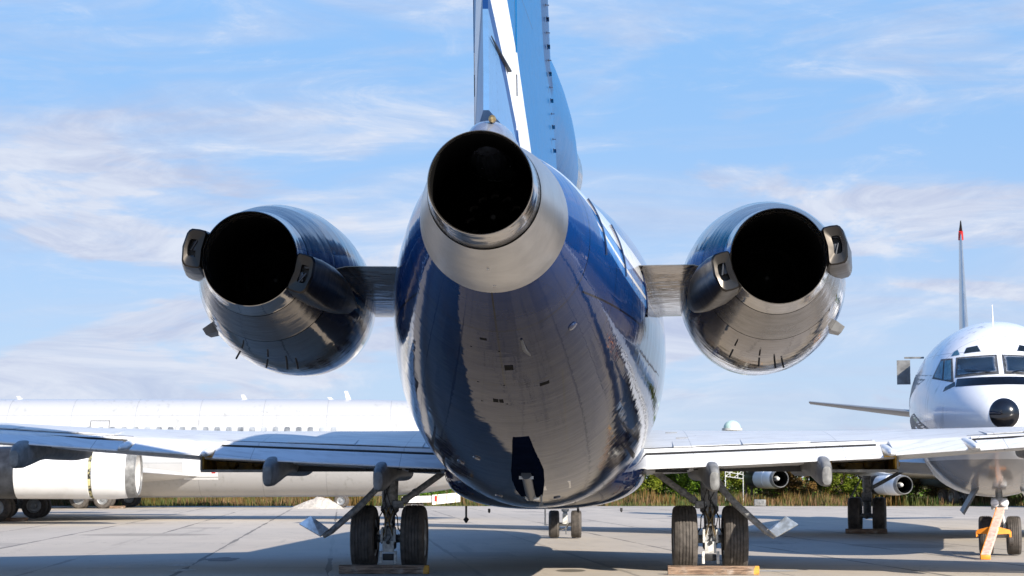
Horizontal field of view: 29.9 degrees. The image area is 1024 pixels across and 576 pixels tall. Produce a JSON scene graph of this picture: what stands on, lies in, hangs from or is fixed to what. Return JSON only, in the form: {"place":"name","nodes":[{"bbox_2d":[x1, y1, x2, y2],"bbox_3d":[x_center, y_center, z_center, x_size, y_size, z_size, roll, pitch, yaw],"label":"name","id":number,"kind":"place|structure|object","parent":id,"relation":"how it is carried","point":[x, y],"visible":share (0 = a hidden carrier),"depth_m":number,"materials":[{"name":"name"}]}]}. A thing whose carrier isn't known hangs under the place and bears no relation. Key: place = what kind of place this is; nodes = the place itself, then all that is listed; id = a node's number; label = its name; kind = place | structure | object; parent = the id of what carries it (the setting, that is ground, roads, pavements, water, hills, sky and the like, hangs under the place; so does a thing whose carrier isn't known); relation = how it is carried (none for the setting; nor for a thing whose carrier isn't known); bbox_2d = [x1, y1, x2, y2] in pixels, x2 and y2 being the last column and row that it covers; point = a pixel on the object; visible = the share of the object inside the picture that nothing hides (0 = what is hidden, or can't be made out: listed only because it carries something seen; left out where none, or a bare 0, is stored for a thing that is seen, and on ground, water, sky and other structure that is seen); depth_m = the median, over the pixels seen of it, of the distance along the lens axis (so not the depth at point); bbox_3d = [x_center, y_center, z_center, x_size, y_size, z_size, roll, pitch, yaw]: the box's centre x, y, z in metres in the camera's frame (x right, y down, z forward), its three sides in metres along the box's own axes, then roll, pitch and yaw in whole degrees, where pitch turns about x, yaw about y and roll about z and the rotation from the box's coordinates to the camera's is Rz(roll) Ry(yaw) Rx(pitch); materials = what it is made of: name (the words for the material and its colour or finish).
{"place":"outdoors","nodes":[
{"label":"outdoors","id":0,"kind":"place"},
{"bbox_2d":[0,506,1023,575],"bbox_3d":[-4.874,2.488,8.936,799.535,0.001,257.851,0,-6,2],"label":"apron","id":1,"kind":"object","parent":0,"point":[482,541],"depth_m":49.05,"materials":[{"name":"concrete"}]},
{"bbox_2d":[4,518,27,520],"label":"wheel chock","id":2,"kind":"object","parent":1,"relation":"on","point":[16,519],"visible":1,"depth_m":75.88,"materials":[{"name":"brown wood"}]},
{"bbox_2d":[110,506,124,507],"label":"wheel chock","id":3,"kind":"object","parent":1,"relation":"on","point":[117,506],"visible":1,"depth_m":112.41,"materials":[{"name":"brown wood"}]},
{"bbox_2d":[70,497,348,507],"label":"parked jet","id":4,"kind":"object","parent":1,"relation":"on","point":[342,502],"visible":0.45,"depth_m":112.85,"materials":[{"name":"white paint"}]},
{"bbox_2d":[203,557,238,560],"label":"concrete repair","id":5,"kind":"structure","parent":1,"relation":"on","point":[221,559],"depth_m":38.91,"materials":[{"name":"grey concrete"}]},
{"bbox_2d":[0,391,459,520],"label":"parked jet","id":6,"kind":"object","parent":1,"relation":"on","point":[31,491],"visible":0.65,"depth_m":78.35,"materials":[{"name":"white paint"}]},
{"bbox_2d":[290,497,343,508],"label":"gravel mound","id":7,"kind":"object","parent":1,"relation":"on","point":[320,503],"visible":0.89,"depth_m":111.68,"materials":[{"name":"white gravel"}]},
{"bbox_2d":[339,565,428,573],"bbox_3d":[-2.196,4.828,32.955,1.550,0.150,0.146,0,-6,3],"label":"wheel chock","id":8,"kind":"object","parent":1,"relation":"on","point":[383,569],"visible":1,"depth_m":32.89,"materials":[{"name":"brown wood"}]},
{"bbox_2d":[0,0,1023,565],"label":"jet airliner","id":9,"kind":"object","parent":1,"relation":"on","point":[524,296],"visible":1,"depth_m":20.54,"materials":[{"name":"metal"}]},
{"bbox_2d":[667,565,758,574],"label":"wheel chock","id":10,"kind":"object","parent":1,"relation":"on","point":[707,570],"visible":1,"depth_m":32.62,"materials":[{"name":"brown wood"}]},
{"bbox_2d":[754,499,765,505],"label":"junction box","id":11,"kind":"object","parent":1,"relation":"on","point":[759,502],"visible":0.96,"depth_m":122.44,"materials":[{"name":"grey metal"}]},
{"bbox_2d":[845,529,886,533],"bbox_3d":[10.749,7.376,58.236,1.250,0.148,0.149,-1,-6,12],"label":"wheel chock","id":12,"kind":"object","parent":1,"relation":"on","point":[866,531],"visible":1,"depth_m":58.17,"materials":[{"name":"brown wood"}]},
{"bbox_2d":[744,472,1023,504],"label":"parked jet","id":13,"kind":"object","parent":1,"relation":"on","point":[901,484],"visible":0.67,"depth_m":124.88,"materials":[{"name":"white paint"}]},
{"bbox_2d":[809,221,1023,554],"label":"parked jet","id":14,"kind":"object","parent":1,"relation":"on","point":[967,376],"visible":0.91,"depth_m":40.03,"materials":[{"name":"white paint"}]},
{"bbox_2d":[976,507,1013,558],"bbox_3d":[9.934,5.094,39.982,0.738,1.026,2.226,-4,-7,33],"label":"tow bar","id":15,"kind":"object","parent":1,"relation":"on","point":[993,530],"visible":1,"depth_m":40.15,"materials":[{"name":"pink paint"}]},
{"bbox_2d":[0,0,1023,479],"label":"sky","id":16,"kind":"structure","parent":0,"point":[128,127],"materials":[{"name":"blue"}]},
{"bbox_2d":[170,485,1021,505],"bbox_3d":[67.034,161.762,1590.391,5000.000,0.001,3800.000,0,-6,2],"label":"ground","id":17,"kind":"structure","parent":0,"point":[787,487],"depth_m":235.98,"materials":[{"name":"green plant"}]},
{"bbox_2d":[434,489,452,493],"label":"leafy tree","id":18,"kind":"object","parent":17,"relation":"on","point":[443,491],"visible":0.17,"depth_m":138.11,"materials":[{"name":"green plant"}]},
{"bbox_2d":[50,492,1022,505],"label":"dry grass","id":19,"kind":"structure","parent":17,"relation":"on","point":[811,503],"depth_m":124.47,"materials":[{"name":"plant"}]},
{"bbox_2d":[51,486,1023,505],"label":"rusty brush","id":20,"kind":"object","parent":17,"relation":"on","point":[354,501],"visible":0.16,"depth_m":126.53,"materials":[{"name":"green plant"}]},
{"bbox_2d":[51,490,1023,505],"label":"green weeds","id":21,"kind":"object","parent":17,"relation":"on","point":[684,502],"visible":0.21,"depth_m":125.22,"materials":[{"name":"green plant"}]},
{"bbox_2d":[69,501,1023,505],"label":"edge weeds","id":22,"kind":"object","parent":17,"relation":"on","point":[636,504],"visible":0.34,"depth_m":123.39,"materials":[{"name":"plant"}]},
{"bbox_2d":[151,474,1021,499],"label":"wood","id":23,"kind":"object","parent":17,"relation":"on","point":[428,493],"visible":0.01,"depth_m":150.45,"materials":[{"name":"green plant"}]},
{"bbox_2d":[624,475,662,497],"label":"leafy tree","id":24,"kind":"object","parent":17,"relation":"on","point":[654,482],"visible":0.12,"depth_m":131.64,"materials":[{"name":"green plant"}]},
{"bbox_2d":[642,473,695,496],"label":"leafy tree","id":25,"kind":"object","parent":17,"relation":"on","point":[663,486],"visible":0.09,"depth_m":136.06,"materials":[{"name":"green plant"}]},
{"bbox_2d":[664,473,694,499],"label":"leafy tree","id":26,"kind":"object","parent":17,"relation":"on","point":[684,482],"visible":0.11,"depth_m":132.88,"materials":[{"name":"green plant"}]},
{"bbox_2d":[675,472,728,496],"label":"leafy tree","id":27,"kind":"object","parent":17,"relation":"on","point":[698,486],"visible":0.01,"depth_m":138.67,"materials":[{"name":"green plant"}]},
{"bbox_2d":[717,472,744,494],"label":"leafy tree","id":28,"kind":"object","parent":17,"relation":"on","point":[737,482],"visible":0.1,"depth_m":136.76,"materials":[{"name":"green plant"}]},
{"bbox_2d":[725,472,743,499],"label":"lattice frame","id":29,"kind":"object","parent":17,"relation":"on","point":[737,473],"visible":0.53,"depth_m":124.87,"materials":[{"name":"white paint"}]},
{"bbox_2d":[720,472,756,495],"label":"leafy tree","id":30,"kind":"object","parent":17,"relation":"on","point":[737,491],"visible":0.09,"depth_m":145.18,"materials":[{"name":"green plant"}]},
{"bbox_2d":[738,472,766,497],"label":"leafy tree","id":31,"kind":"object","parent":17,"relation":"on","point":[757,491],"visible":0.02,"depth_m":139.33,"materials":[{"name":"green plant"}]},
{"bbox_2d":[759,488,786,497],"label":"leafy tree","id":32,"kind":"object","parent":17,"relation":"on","point":[771,491],"visible":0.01,"depth_m":134.74,"materials":[{"name":"green plant"}]},
{"bbox_2d":[762,472,816,498],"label":"leafy tree","id":33,"kind":"object","parent":17,"relation":"on","point":[797,484],"visible":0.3,"depth_m":131.92,"materials":[{"name":"green plant"}]},
{"bbox_2d":[790,474,840,494],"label":"leafy tree","id":34,"kind":"object","parent":17,"relation":"on","point":[807,478],"visible":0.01,"depth_m":135.25,"materials":[{"name":"green plant"}]},
{"bbox_2d":[801,478,851,494],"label":"leafy tree","id":35,"kind":"object","parent":17,"relation":"on","point":[835,485],"visible":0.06,"depth_m":137.88,"materials":[{"name":"green plant"}]},
{"bbox_2d":[821,473,862,497],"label":"leafy tree","id":36,"kind":"object","parent":17,"relation":"on","point":[848,489],"visible":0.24,"depth_m":132.98,"materials":[{"name":"green plant"}]},
{"bbox_2d":[838,474,862,495],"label":"leafy tree","id":37,"kind":"object","parent":17,"relation":"on","point":[853,486],"depth_m":137.44,"materials":[{"name":"green plant"}]},
{"bbox_2d":[848,474,862,488],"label":"leafy tree","id":38,"kind":"object","parent":17,"relation":"on","point":[856,479],"visible":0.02,"depth_m":135.67,"materials":[{"name":"green plant"}]},
{"bbox_2d":[911,478,925,496],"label":"leafy tree","id":39,"kind":"object","parent":17,"relation":"on","point":[919,490],"visible":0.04,"depth_m":136.55,"materials":[{"name":"green plant"}]},
{"bbox_2d":[910,478,948,498],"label":"leafy tree","id":40,"kind":"object","parent":17,"relation":"on","point":[917,483],"visible":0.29,"depth_m":133.99,"materials":[{"name":"green plant"}]},
{"bbox_2d":[722,420,741,430],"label":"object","id":41,"kind":"structure","parent":0,"point":[731,425],"depth_m":397.85,"materials":[{"name":"white paint"}]}
]}

